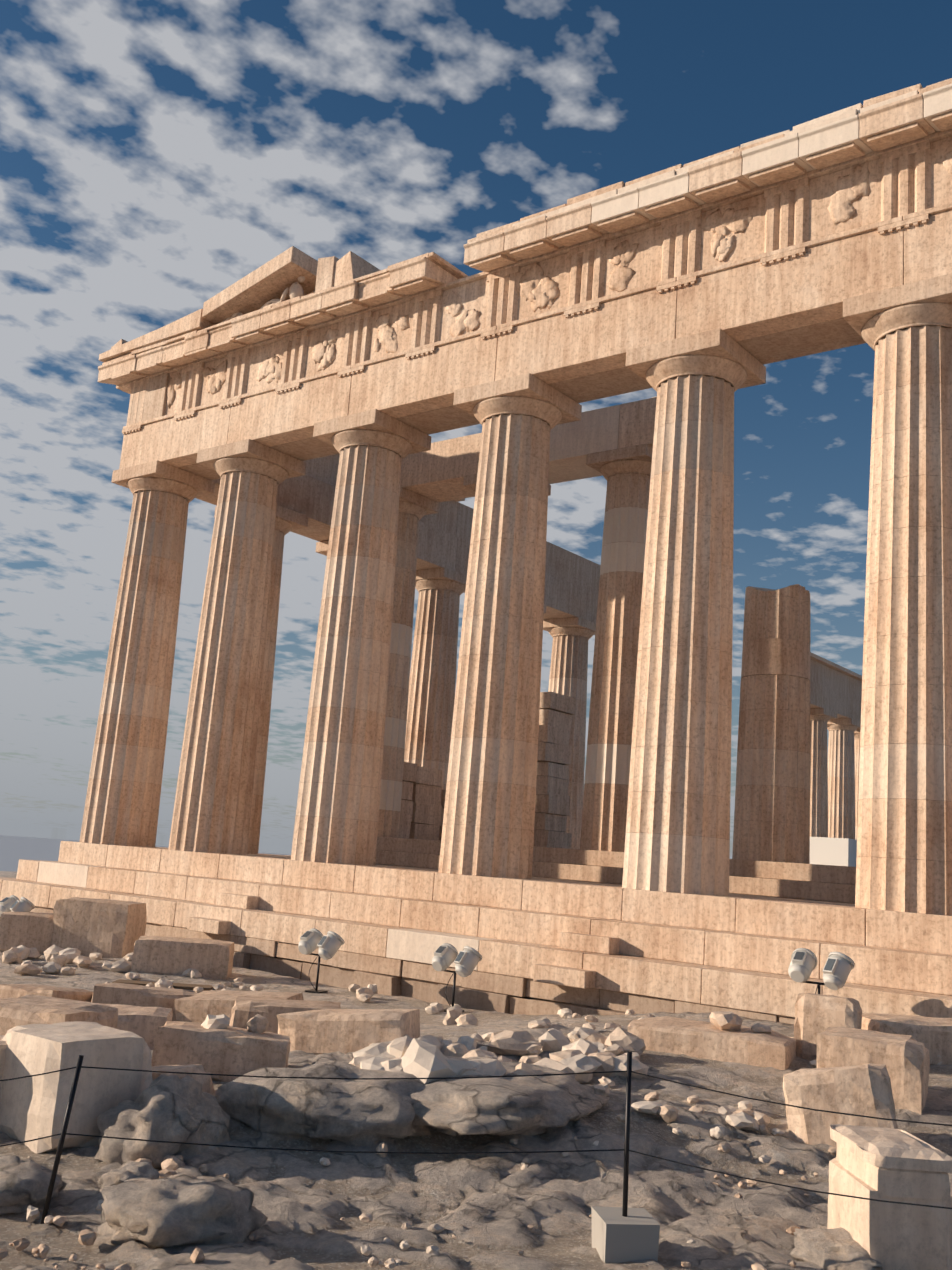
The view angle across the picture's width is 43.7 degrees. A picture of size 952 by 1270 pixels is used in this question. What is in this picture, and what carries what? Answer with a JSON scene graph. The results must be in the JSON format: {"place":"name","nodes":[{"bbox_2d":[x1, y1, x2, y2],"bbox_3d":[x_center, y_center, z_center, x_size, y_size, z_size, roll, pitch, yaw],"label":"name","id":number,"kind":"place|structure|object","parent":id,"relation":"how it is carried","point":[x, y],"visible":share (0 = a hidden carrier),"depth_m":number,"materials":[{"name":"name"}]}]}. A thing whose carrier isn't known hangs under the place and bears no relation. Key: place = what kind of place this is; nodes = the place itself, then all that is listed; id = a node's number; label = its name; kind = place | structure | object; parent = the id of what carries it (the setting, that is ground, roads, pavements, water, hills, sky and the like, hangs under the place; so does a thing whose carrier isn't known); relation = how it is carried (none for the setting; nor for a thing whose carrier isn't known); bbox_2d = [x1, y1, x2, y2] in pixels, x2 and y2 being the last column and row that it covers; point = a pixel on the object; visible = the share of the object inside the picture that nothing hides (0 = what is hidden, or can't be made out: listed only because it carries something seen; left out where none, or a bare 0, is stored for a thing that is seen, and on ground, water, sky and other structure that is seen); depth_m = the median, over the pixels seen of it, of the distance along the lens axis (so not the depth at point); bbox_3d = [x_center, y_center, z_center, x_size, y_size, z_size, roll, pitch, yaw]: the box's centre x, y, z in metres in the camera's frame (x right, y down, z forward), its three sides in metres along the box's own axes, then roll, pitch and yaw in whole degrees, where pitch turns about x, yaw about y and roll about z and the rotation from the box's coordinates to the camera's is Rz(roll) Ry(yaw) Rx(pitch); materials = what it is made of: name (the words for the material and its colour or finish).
{"place":"outdoors","nodes":[
{"label":"outdoors","id":0,"kind":"place"},
{"bbox_2d":[0,835,951,1269],"bbox_3d":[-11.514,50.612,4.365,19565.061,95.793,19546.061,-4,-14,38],"label":"ground","id":1,"kind":"structure","parent":0,"point":[478,1207],"depth_m":8.78,"materials":[{"name":"grey stone"}]},
{"bbox_2d":[112,979,212,990],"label":"planks","id":2,"kind":"object","parent":1,"relation":"on","point":[184,986],"visible":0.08,"depth_m":19.86,"materials":[{"name":"brown wood"}]},
{"bbox_2d":[0,895,854,1011],"bbox_3d":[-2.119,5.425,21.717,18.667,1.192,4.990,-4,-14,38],"label":"floodlights","id":3,"kind":"object","parent":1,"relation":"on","point":[835,977],"visible":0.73,"depth_m":19.33,"materials":[{"name":"grey metal"}]},
{"bbox_2d":[0,1056,883,1269],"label":"boulders","id":4,"kind":"object","parent":1,"relation":"on","point":[145,1204],"visible":0.88,"depth_m":9.12,"materials":[{"name":"grey stone"}]},
{"bbox_2d":[0,945,941,1269],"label":"rubble","id":5,"kind":"object","parent":1,"relation":"on","point":[426,1059],"visible":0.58,"depth_m":11.51,"materials":[{"name":"stone"}]},
{"bbox_2d":[0,78,951,1023],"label":"temple blocks","id":6,"kind":"structure","parent":1,"relation":"on","point":[582,932],"depth_m":23.99,"materials":[{"name":"beige stone"}]},
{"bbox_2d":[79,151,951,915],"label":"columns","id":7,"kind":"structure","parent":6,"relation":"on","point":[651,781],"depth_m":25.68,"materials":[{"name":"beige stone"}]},
{"bbox_2d":[111,112,951,434],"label":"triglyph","id":8,"kind":"object","parent":6,"relation":"attached to","point":[905,180],"visible":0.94,"depth_m":24.07,"materials":[{"name":"beige stone"}]},
{"bbox_2d":[810,837,856,866],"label":"box","id":9,"kind":"object","parent":6,"relation":"on","point":[833,851],"visible":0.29,"depth_m":50.17,"materials":[{"name":"white"}]},
{"bbox_2d":[0,897,951,1269],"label":"stone blocks","id":10,"kind":"object","parent":1,"relation":"on","point":[872,1065],"visible":0.88,"depth_m":11.29,"materials":[{"name":"beige stone"}]},
{"bbox_2d":[0,1051,951,1223],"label":"rope barrier","id":11,"kind":"object","parent":1,"relation":"on","point":[79,1066],"visible":0.98,"depth_m":7.39,"materials":[{"name":"black metal"}]},
{"bbox_2d":[591,1206,659,1262],"bbox_3d":[0.920,3.744,7.365,0.484,0.275,0.490,-4,-14,38],"label":"fence foot","id":12,"kind":"object","parent":1,"relation":"on","point":[617,1237],"visible":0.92,"depth_m":7.22},
{"bbox_2d":[0,0,951,858],"label":"sky","id":13,"kind":"structure","parent":0,"point":[155,155],"materials":[{"name":"blue"}]}
]}

